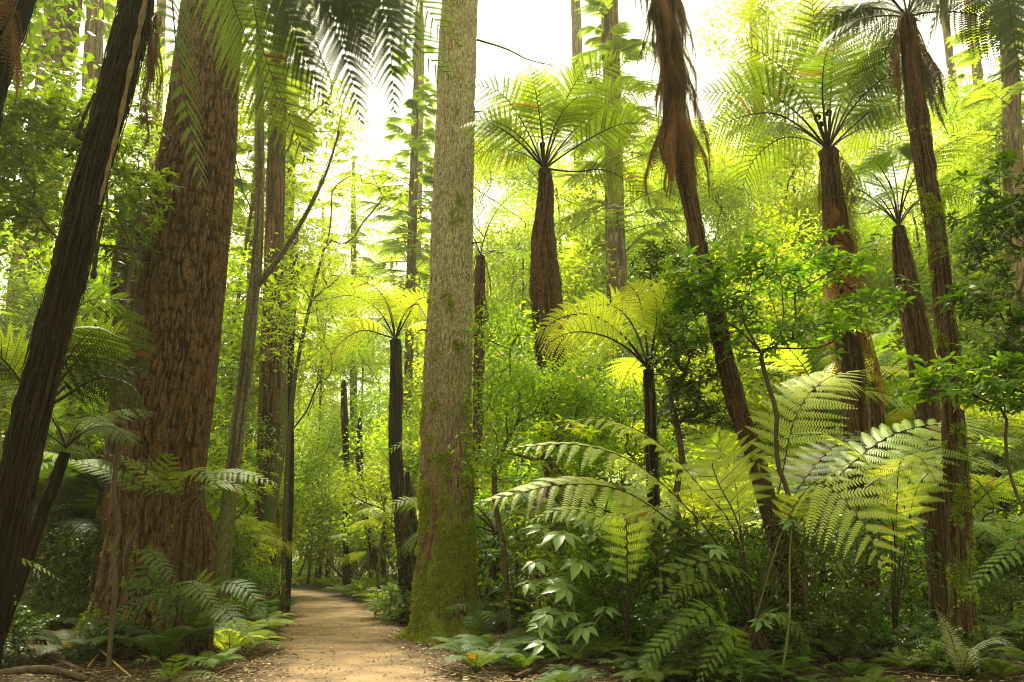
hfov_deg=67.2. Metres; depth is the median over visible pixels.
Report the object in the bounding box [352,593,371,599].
ground fern
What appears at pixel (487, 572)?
broadleaf shrub
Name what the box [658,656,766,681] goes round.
ground fern
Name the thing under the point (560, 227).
broadleaf tree
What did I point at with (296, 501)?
broadleaf tree
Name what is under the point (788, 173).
broadleaf tree
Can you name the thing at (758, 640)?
fern
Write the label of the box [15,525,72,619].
broadleaf shrub
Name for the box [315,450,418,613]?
broadleaf shrub
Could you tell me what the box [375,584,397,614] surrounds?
broadleaf shrub
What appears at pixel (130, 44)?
tree fern
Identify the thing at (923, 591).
broadleaf shrub
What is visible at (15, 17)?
tree fern
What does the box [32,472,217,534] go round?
tree fern
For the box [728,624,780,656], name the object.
fern
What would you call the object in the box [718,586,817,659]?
broadleaf shrub
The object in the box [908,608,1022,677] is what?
ground fern
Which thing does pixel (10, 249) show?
broadleaf tree
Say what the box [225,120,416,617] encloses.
broadleaf tree
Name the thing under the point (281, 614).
ground fern
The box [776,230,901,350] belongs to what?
broadleaf tree
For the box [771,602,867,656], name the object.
broadleaf shrub
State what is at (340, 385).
broadleaf tree
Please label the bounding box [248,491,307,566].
broadleaf tree
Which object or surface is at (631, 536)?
fern
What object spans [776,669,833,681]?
ground fern
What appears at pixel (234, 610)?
broadleaf shrub
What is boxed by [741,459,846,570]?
broadleaf shrub
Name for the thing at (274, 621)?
ground fern
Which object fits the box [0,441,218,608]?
tree fern
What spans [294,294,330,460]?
broadleaf tree
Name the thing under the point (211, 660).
ground fern
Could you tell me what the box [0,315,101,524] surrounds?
broadleaf tree
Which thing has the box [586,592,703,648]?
broadleaf shrub
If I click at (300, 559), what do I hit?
broadleaf shrub
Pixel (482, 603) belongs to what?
ground fern
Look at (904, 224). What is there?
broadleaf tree
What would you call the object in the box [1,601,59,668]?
broadleaf shrub
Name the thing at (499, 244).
broadleaf tree
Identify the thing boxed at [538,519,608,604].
broadleaf shrub
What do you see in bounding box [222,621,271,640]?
ground fern
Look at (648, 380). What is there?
tree fern
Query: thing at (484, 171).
broadleaf tree
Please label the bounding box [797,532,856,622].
broadleaf shrub
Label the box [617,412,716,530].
broadleaf shrub
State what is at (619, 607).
broadleaf shrub
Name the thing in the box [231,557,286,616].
broadleaf shrub
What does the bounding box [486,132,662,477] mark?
broadleaf tree
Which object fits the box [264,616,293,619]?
ground fern
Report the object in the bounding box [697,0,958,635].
tree fern
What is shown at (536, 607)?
ground fern
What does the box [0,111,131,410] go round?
broadleaf tree
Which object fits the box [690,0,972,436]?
broadleaf tree
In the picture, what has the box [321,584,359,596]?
ground fern
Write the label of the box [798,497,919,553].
tree fern
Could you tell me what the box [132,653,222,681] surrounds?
ground fern
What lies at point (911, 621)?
broadleaf shrub
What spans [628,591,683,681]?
broadleaf shrub
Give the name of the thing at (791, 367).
tree fern
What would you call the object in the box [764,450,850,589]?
broadleaf shrub
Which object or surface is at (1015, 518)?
tree fern
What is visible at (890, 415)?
tree fern
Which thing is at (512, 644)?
ground fern
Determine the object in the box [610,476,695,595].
broadleaf shrub
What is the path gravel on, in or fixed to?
on the path
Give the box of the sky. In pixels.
[0,0,1023,561]
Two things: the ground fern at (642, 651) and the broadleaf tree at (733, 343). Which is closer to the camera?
the ground fern at (642, 651)
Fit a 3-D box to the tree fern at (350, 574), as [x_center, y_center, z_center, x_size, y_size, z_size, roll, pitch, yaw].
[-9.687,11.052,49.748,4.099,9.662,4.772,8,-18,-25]
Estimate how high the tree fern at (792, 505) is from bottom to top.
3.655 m
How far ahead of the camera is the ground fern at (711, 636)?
12.71 m
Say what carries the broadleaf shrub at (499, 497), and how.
on the ground
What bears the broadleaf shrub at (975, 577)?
on the ground
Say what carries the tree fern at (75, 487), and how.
on the ground
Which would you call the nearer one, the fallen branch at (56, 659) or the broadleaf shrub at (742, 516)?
the fallen branch at (56, 659)
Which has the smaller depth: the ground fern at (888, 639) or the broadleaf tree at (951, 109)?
the ground fern at (888, 639)
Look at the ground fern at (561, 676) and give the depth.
9.91 m
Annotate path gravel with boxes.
[250,604,462,681]
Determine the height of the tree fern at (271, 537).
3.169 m
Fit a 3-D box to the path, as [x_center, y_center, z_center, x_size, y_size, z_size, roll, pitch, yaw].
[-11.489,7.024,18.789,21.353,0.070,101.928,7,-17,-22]
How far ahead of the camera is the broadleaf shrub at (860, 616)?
11.36 m
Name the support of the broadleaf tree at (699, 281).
on the ground
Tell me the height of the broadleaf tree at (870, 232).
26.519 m
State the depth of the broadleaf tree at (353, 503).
39.52 m
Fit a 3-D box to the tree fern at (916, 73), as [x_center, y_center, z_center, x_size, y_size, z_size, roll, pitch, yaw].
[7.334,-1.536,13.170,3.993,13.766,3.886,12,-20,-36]
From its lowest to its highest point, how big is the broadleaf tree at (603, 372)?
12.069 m
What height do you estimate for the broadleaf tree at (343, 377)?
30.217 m
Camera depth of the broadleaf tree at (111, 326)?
43.09 m
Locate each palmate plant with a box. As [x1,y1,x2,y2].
[515,511,626,664]
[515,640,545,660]
[524,606,620,666]
[601,507,693,651]
[700,519,802,681]
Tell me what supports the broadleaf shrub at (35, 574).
on the ground
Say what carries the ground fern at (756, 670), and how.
on the ground
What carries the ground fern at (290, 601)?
on the ground
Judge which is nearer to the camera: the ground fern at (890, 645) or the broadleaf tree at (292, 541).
the ground fern at (890, 645)
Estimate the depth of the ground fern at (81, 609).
17.46 m
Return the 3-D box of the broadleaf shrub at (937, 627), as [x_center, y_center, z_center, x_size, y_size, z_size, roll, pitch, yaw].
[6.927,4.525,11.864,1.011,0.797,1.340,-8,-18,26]
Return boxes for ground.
[0,562,1023,681]
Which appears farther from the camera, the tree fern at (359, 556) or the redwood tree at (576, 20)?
the redwood tree at (576, 20)
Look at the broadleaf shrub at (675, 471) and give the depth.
14.88 m
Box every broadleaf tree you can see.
[0,0,165,283]
[0,62,183,669]
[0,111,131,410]
[0,166,335,612]
[0,201,34,264]
[0,229,111,461]
[0,232,101,315]
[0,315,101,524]
[0,389,221,567]
[5,108,149,585]
[47,313,300,561]
[61,111,243,295]
[66,255,243,569]
[94,377,323,545]
[97,80,171,609]
[98,0,371,501]
[103,26,265,385]
[209,365,345,536]
[210,415,319,567]
[212,213,367,552]
[221,296,318,453]
[222,277,344,576]
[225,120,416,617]
[231,206,427,583]
[241,321,380,570]
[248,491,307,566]
[254,325,316,437]
[258,295,373,555]
[279,476,378,586]
[283,398,391,586]
[294,164,419,463]
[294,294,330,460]
[296,414,354,540]
[297,277,389,575]
[297,295,389,575]
[306,478,414,569]
[311,416,418,577]
[314,318,414,572]
[316,380,492,558]
[318,346,516,566]
[340,288,488,491]
[358,317,420,407]
[375,230,640,476]
[377,167,674,587]
[378,151,662,583]
[397,295,637,550]
[402,129,573,579]
[402,290,516,465]
[415,132,537,579]
[473,212,639,446]
[477,55,672,400]
[482,159,585,476]
[482,303,715,594]
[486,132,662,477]
[488,330,826,547]
[503,132,676,362]
[512,331,665,462]
[554,154,708,344]
[569,112,809,376]
[572,234,755,391]
[580,253,677,366]
[587,339,664,465]
[592,162,715,382]
[594,269,814,587]
[598,225,811,504]
[608,230,847,582]
[617,237,937,522]
[623,0,887,592]
[624,126,769,322]
[627,108,811,582]
[627,236,740,617]
[635,145,723,323]
[635,205,788,444]
[637,193,901,571]
[640,116,754,244]
[648,225,929,659]
[653,144,770,236]
[666,155,856,489]
[666,299,867,477]
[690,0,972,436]
[709,137,819,587]
[724,242,1020,492]
[726,149,901,369]
[738,169,987,589]
[739,181,923,486]
[764,97,1023,593]
[771,131,867,213]
[772,94,935,253]
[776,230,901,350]
[785,136,976,594]
[788,335,1023,490]
[811,127,1023,595]
[829,126,1023,492]
[834,334,1023,604]
[854,218,890,281]
[869,208,924,355]
[875,288,1023,511]
[876,186,1023,399]
[879,132,993,238]
[882,79,1023,250]
[884,229,1012,509]
[885,341,1023,511]
[899,61,1023,338]
[909,146,1005,286]
[915,186,1004,363]
[928,147,1023,392]
[964,338,1023,516]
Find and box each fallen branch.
[0,665,89,681]
[16,640,101,679]
[20,624,73,630]
[43,630,131,676]
[86,653,99,667]
[435,667,491,680]
[511,643,591,679]
[534,644,593,681]
[818,650,840,673]
[877,653,904,669]
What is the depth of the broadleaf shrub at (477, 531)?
19.50 m
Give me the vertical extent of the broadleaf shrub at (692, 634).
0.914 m
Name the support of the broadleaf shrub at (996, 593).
on the ground
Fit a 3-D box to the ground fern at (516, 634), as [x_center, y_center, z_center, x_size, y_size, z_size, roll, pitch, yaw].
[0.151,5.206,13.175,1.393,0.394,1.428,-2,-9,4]
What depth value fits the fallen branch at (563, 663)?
11.27 m
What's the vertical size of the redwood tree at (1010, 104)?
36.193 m
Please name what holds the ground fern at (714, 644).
on the ground
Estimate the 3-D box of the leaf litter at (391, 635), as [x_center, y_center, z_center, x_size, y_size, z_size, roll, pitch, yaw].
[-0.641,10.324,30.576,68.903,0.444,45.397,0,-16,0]
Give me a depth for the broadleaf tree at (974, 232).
32.89 m
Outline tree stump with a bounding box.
[143,492,218,664]
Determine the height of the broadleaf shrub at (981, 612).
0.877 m
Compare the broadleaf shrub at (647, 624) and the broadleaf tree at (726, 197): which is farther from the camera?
the broadleaf tree at (726, 197)
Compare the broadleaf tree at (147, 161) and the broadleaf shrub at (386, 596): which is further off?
the broadleaf tree at (147, 161)
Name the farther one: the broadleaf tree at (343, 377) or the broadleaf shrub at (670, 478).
the broadleaf tree at (343, 377)
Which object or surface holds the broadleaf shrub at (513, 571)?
on the ground
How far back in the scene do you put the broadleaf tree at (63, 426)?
22.21 m
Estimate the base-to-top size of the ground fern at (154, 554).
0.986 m
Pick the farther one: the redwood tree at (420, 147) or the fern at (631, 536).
the redwood tree at (420, 147)
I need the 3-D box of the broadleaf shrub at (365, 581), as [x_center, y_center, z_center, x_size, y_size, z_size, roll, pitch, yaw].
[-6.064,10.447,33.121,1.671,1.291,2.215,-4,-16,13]
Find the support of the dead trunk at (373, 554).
on the ground
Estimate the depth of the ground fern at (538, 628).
14.05 m
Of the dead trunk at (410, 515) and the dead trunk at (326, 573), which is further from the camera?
the dead trunk at (326, 573)
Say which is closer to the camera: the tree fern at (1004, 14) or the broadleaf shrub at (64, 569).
the tree fern at (1004, 14)
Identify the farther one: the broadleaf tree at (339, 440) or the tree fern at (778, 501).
the broadleaf tree at (339, 440)
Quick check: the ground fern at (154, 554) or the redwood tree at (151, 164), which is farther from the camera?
the redwood tree at (151, 164)
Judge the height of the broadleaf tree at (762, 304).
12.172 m
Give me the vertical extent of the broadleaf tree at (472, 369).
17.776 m
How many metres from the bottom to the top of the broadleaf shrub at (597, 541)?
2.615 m
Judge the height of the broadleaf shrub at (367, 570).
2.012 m
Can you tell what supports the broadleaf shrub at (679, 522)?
on the ground
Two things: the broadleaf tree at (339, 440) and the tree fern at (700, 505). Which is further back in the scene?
the broadleaf tree at (339, 440)
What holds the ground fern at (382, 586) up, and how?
on the ground
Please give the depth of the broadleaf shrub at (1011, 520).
20.23 m
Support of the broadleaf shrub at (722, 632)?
on the ground
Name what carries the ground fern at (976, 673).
on the ground
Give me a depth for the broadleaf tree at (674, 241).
45.18 m
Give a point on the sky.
(530, 29)
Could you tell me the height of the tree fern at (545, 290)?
15.910 m
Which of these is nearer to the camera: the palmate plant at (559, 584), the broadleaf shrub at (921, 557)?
the palmate plant at (559, 584)
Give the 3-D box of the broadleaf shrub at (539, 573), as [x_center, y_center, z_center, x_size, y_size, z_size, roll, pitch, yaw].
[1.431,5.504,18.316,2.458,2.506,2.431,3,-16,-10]
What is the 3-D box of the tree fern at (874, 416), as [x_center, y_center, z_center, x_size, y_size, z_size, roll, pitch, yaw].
[8.288,2.891,16.665,3.517,7.101,3.270,7,-17,-24]
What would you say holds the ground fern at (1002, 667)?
on the ground
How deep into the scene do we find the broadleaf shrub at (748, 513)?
17.22 m
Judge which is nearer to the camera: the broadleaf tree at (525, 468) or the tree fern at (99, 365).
the tree fern at (99, 365)
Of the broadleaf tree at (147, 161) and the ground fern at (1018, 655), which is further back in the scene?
the broadleaf tree at (147, 161)
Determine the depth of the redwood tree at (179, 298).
15.64 m
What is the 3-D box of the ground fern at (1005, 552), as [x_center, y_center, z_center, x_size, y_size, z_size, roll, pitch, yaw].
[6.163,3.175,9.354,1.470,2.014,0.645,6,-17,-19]
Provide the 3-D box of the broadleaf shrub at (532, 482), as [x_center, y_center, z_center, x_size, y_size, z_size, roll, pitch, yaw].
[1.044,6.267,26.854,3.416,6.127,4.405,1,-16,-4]
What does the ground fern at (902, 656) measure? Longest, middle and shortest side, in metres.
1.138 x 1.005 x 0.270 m
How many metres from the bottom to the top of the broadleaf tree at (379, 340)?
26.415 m
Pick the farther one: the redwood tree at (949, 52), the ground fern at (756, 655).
the redwood tree at (949, 52)
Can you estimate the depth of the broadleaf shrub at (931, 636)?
11.28 m
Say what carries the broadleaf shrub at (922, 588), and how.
on the ground
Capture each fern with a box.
[0,0,37,127]
[0,0,462,668]
[0,282,158,644]
[0,384,153,645]
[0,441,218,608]
[14,558,63,609]
[14,626,124,661]
[17,593,92,629]
[19,614,66,630]
[27,445,103,628]
[28,482,95,600]
[29,599,86,625]
[31,485,67,517]
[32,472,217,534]
[37,426,102,600]
[68,452,276,500]
[72,630,154,656]
[80,624,245,664]
[87,553,269,654]
[124,542,176,605]
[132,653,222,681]
[174,647,246,670]
[206,627,286,653]
[209,511,299,560]
[215,616,280,632]
[215,627,288,652]
[216,610,298,631]
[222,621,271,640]
[227,600,278,613]
[246,596,305,612]
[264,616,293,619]
[265,611,296,615]
[279,576,309,585]
[292,572,314,583]
[294,571,314,583]
[298,476,339,585]
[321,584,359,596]
[323,276,427,623]
[328,507,395,578]
[333,587,371,599]
[338,440,384,582]
[342,452,416,588]
[345,497,418,585]
[347,590,375,600]
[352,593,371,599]
[361,598,398,618]
[364,585,386,593]
[374,487,417,533]
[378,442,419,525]
[392,459,574,626]
[402,490,543,615]
[427,186,530,593]
[428,637,525,672]
[436,634,507,649]
[450,634,550,666]
[451,592,517,638]
[460,47,657,633]
[473,367,1023,664]
[478,589,536,618]
[481,598,578,614]
[483,627,556,651]
[489,649,561,671]
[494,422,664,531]
[508,506,582,563]
[510,466,712,607]
[514,635,569,653]
[519,622,566,641]
[527,470,719,654]
[530,666,594,681]
[532,268,743,625]
[538,664,606,681]
[543,644,612,663]
[558,633,638,658]
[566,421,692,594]
[591,658,663,677]
[595,451,816,619]
[597,631,643,648]
[608,651,670,672]
[610,653,693,681]
[625,639,710,656]
[627,655,698,678]
[630,643,719,674]
[633,0,808,656]
[637,574,809,681]
[642,429,812,602]
[648,575,702,677]
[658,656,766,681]
[659,629,732,641]
[660,634,748,658]
[670,666,715,681]
[690,480,812,605]
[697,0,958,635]
[710,661,775,681]
[713,648,797,666]
[735,488,922,605]
[739,334,914,620]
[743,667,785,681]
[747,656,825,678]
[750,654,816,678]
[766,636,845,658]
[768,420,919,593]
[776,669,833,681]
[777,417,1019,646]
[780,318,936,616]
[781,646,827,662]
[789,401,913,465]
[791,634,880,663]
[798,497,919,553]
[801,0,1023,662]
[808,133,989,633]
[809,558,926,664]
[819,657,883,676]
[835,458,1023,519]
[836,446,1023,573]
[836,632,912,655]
[836,666,902,681]
[837,514,1000,610]
[856,639,914,658]
[859,632,916,655]
[870,645,944,671]
[876,638,929,659]
[878,0,1023,81]
[894,656,944,670]
[902,631,941,640]
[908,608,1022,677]
[911,516,1023,610]
[912,649,1013,675]
[925,597,1023,620]
[936,657,998,678]
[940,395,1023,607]
[953,519,1023,639]
[964,656,1023,679]
[977,615,1015,625]
[982,646,1023,661]
[983,624,1023,649]
[984,621,1023,636]
[989,634,1023,649]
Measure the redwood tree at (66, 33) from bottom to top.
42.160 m
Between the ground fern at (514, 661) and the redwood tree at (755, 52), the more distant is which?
the redwood tree at (755, 52)
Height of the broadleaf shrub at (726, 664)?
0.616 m
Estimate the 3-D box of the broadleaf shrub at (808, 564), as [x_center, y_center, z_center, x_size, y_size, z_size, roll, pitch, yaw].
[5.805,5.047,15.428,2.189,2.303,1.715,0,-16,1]
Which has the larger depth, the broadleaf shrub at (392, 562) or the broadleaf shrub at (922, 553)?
the broadleaf shrub at (392, 562)
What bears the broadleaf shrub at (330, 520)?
on the ground
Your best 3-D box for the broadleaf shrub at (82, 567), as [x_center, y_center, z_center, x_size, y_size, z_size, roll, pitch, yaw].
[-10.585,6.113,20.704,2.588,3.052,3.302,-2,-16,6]
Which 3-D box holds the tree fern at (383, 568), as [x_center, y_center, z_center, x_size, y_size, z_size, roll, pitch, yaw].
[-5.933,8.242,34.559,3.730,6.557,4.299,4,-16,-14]
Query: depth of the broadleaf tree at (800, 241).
37.48 m
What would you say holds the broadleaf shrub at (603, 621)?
on the ground
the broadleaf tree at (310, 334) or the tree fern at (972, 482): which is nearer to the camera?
the tree fern at (972, 482)
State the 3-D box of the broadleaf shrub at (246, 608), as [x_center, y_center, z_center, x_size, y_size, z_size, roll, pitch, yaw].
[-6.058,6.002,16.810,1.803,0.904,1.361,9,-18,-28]
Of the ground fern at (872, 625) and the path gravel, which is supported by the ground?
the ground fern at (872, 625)
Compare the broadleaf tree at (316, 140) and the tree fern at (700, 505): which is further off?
the broadleaf tree at (316, 140)
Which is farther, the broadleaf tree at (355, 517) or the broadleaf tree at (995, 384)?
the broadleaf tree at (355, 517)
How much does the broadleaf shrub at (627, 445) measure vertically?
5.540 m
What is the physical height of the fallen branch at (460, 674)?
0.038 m
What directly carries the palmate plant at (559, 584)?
on the ground
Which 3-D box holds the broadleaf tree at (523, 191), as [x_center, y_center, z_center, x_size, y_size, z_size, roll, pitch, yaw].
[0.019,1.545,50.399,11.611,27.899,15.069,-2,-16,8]
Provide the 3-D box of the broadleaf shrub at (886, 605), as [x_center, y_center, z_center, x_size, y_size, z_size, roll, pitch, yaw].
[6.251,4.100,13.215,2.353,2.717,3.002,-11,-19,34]
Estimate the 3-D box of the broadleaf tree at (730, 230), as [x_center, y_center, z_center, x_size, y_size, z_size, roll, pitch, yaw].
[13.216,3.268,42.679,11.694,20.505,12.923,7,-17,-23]
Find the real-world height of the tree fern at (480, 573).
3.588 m
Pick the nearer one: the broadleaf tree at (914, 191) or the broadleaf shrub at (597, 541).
the broadleaf shrub at (597, 541)
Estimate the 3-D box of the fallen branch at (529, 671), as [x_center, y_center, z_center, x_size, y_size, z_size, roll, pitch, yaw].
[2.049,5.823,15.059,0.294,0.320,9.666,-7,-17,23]
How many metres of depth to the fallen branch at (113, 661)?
12.01 m
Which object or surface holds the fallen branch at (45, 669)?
on the ground
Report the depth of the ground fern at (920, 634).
12.75 m
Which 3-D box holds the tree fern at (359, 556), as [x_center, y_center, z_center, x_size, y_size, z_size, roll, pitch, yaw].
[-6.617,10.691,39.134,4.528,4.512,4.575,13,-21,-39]
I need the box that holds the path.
[247,586,456,681]
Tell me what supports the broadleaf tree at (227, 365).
on the ground
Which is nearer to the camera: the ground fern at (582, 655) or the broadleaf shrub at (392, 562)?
the ground fern at (582, 655)
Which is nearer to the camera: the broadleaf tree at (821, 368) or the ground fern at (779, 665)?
the ground fern at (779, 665)
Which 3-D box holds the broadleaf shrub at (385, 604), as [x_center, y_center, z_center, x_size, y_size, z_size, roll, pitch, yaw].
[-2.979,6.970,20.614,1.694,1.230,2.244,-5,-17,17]
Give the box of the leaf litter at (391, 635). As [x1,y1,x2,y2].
[0,591,1023,681]
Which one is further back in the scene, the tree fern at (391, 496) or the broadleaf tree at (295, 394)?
the broadleaf tree at (295, 394)
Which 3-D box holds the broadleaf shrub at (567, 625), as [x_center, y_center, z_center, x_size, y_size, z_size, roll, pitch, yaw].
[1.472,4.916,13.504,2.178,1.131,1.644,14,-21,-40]
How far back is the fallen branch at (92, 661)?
12.00 m
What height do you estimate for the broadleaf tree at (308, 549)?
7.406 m
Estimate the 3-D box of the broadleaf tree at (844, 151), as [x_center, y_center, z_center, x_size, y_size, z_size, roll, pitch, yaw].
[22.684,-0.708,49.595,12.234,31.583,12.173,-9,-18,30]
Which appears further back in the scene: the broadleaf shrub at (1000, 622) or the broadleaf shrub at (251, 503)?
the broadleaf shrub at (251, 503)
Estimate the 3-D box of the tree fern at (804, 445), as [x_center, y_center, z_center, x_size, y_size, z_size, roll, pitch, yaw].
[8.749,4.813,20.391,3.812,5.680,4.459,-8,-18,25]
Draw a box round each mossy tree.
[215,0,353,607]
[251,233,298,600]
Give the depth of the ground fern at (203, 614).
12.45 m
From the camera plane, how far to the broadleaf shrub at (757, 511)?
16.44 m
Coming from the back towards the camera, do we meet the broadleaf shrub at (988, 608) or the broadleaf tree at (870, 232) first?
the broadleaf tree at (870, 232)
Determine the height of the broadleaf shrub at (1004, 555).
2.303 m
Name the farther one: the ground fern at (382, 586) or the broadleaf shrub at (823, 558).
the ground fern at (382, 586)
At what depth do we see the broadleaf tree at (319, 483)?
36.45 m
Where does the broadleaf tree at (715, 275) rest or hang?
on the ground
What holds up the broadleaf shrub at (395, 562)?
on the ground
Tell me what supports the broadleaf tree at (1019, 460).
on the ground
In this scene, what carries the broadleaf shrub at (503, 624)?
on the ground
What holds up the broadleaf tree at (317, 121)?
on the ground
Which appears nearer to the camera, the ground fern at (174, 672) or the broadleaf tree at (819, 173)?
the ground fern at (174, 672)
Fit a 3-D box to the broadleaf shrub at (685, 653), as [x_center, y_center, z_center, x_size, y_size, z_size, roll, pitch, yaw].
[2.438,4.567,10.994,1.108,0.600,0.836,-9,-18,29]
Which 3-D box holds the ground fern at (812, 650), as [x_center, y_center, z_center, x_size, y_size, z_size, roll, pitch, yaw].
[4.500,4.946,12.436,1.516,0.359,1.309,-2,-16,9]
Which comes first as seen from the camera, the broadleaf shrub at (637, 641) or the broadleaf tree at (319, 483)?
the broadleaf shrub at (637, 641)
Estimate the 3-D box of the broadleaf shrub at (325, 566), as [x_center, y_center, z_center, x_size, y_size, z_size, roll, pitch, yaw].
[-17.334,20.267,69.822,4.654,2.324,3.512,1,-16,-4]
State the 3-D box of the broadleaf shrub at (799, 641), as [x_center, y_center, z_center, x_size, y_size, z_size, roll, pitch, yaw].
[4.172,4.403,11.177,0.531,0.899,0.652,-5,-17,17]
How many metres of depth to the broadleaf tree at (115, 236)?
15.04 m
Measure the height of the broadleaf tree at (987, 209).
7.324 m
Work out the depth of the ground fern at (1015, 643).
11.88 m
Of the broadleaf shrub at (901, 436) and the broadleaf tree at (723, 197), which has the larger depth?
the broadleaf tree at (723, 197)
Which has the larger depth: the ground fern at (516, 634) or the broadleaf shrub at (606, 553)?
the broadleaf shrub at (606, 553)
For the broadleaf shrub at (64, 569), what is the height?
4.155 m
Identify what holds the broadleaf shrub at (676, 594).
on the ground
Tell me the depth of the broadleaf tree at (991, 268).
39.66 m
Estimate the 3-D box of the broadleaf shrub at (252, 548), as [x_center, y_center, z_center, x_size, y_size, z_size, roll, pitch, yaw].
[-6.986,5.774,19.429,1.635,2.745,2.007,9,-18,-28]
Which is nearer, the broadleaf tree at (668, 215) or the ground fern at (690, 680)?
the ground fern at (690, 680)
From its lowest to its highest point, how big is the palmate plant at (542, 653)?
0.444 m
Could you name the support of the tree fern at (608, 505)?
on the ground
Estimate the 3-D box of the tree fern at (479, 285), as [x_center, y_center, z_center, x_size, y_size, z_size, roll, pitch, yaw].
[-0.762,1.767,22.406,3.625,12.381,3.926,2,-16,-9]
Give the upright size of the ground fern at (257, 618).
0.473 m
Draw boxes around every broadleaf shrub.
[0,438,61,594]
[1,413,105,599]
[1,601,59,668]
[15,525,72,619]
[19,512,105,630]
[25,539,89,597]
[29,515,92,594]
[32,458,97,623]
[60,527,91,599]
[60,604,147,660]
[93,400,286,536]
[206,432,283,588]
[206,456,265,573]
[214,515,267,603]
[215,592,265,622]
[217,595,276,630]
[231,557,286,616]
[280,445,334,584]
[292,530,325,576]
[292,554,324,580]
[294,461,377,585]
[301,555,338,576]
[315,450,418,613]
[324,517,358,576]
[347,568,392,598]
[349,523,392,583]
[359,427,419,579]
[360,562,391,576]
[364,578,412,623]
[370,588,397,615]
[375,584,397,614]
[380,525,417,602]
[383,528,411,581]
[385,550,395,582]
[417,477,535,612]
[446,288,625,639]
[475,435,541,629]
[475,453,545,599]
[479,584,543,631]
[480,496,618,620]
[482,465,540,592]
[482,526,524,577]
[483,527,530,595]
[483,585,538,628]
[510,440,577,595]
[518,414,614,632]
[518,600,595,650]
[524,532,603,589]
[525,370,707,617]
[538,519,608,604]
[538,552,632,657]
[539,588,643,656]
[546,505,693,655]
[550,516,687,657]
[580,505,646,595]
[580,562,645,598]
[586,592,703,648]
[609,545,675,611]
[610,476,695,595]
[612,627,649,655]
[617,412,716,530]
[625,522,792,633]
[627,435,712,626]
[628,502,713,623]
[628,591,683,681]
[631,562,708,642]
[634,538,739,628]
[638,464,716,586]
[645,622,707,656]
[649,641,714,681]
[662,527,785,659]
[665,499,765,600]
[668,619,727,681]
[672,507,819,628]
[675,442,814,595]
[676,504,810,627]
[680,643,758,681]
[695,622,739,645]
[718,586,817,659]
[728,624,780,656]
[732,457,808,601]
[740,487,920,652]
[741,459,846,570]
[751,540,852,618]
[758,510,844,604]
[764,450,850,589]
[764,542,845,611]
[766,623,811,659]
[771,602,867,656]
[779,612,815,674]
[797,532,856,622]
[803,423,910,552]
[806,443,922,587]
[807,505,946,651]
[809,622,855,659]
[813,611,863,655]
[822,581,876,657]
[833,545,924,610]
[833,546,925,611]
[834,537,928,607]
[834,610,916,654]
[835,388,985,516]
[839,456,924,578]
[881,625,966,669]
[882,609,943,643]
[883,601,929,631]
[896,483,1023,588]
[896,563,999,601]
[898,503,989,608]
[902,523,982,605]
[905,533,992,609]
[911,636,980,674]
[913,506,1023,618]
[924,609,995,651]
[926,608,1005,624]
[932,618,1012,665]
[968,435,1023,613]
[973,526,1023,606]
[974,564,1023,624]
[977,597,1015,624]
[981,616,1023,651]
[986,500,1023,598]
[987,489,1023,522]
[998,613,1023,647]
[1012,600,1023,642]
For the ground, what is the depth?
11.77 m
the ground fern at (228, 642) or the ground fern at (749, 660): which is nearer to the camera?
the ground fern at (749, 660)
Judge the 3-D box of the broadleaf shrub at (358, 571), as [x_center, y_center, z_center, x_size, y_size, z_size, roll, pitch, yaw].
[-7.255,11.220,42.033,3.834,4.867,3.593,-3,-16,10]
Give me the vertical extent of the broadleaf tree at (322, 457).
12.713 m
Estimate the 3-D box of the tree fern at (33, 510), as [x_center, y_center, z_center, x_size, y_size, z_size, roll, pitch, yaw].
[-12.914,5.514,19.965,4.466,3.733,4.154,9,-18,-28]
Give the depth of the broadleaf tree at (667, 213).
57.94 m
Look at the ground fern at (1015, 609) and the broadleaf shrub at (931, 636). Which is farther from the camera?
the ground fern at (1015, 609)
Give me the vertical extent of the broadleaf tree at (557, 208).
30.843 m
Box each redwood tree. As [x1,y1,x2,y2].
[0,0,82,454]
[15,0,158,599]
[66,0,243,653]
[98,0,165,276]
[214,5,305,594]
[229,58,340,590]
[240,0,320,600]
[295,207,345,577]
[308,145,383,574]
[330,12,436,467]
[371,0,432,426]
[393,0,574,644]
[552,0,701,594]
[557,0,605,361]
[744,2,796,245]
[940,6,1001,263]
[942,0,1023,603]
[963,0,1022,267]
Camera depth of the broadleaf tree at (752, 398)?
22.92 m
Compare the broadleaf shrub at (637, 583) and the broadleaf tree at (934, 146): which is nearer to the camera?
the broadleaf shrub at (637, 583)
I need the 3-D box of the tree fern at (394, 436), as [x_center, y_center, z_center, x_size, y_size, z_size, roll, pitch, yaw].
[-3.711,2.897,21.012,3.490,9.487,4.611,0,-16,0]
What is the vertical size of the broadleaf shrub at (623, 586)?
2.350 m
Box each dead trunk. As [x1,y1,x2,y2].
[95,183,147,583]
[283,256,299,614]
[324,466,330,579]
[340,380,349,585]
[351,417,379,579]
[396,472,417,577]
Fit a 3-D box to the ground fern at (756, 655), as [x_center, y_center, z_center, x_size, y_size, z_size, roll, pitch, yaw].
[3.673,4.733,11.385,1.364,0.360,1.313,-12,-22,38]

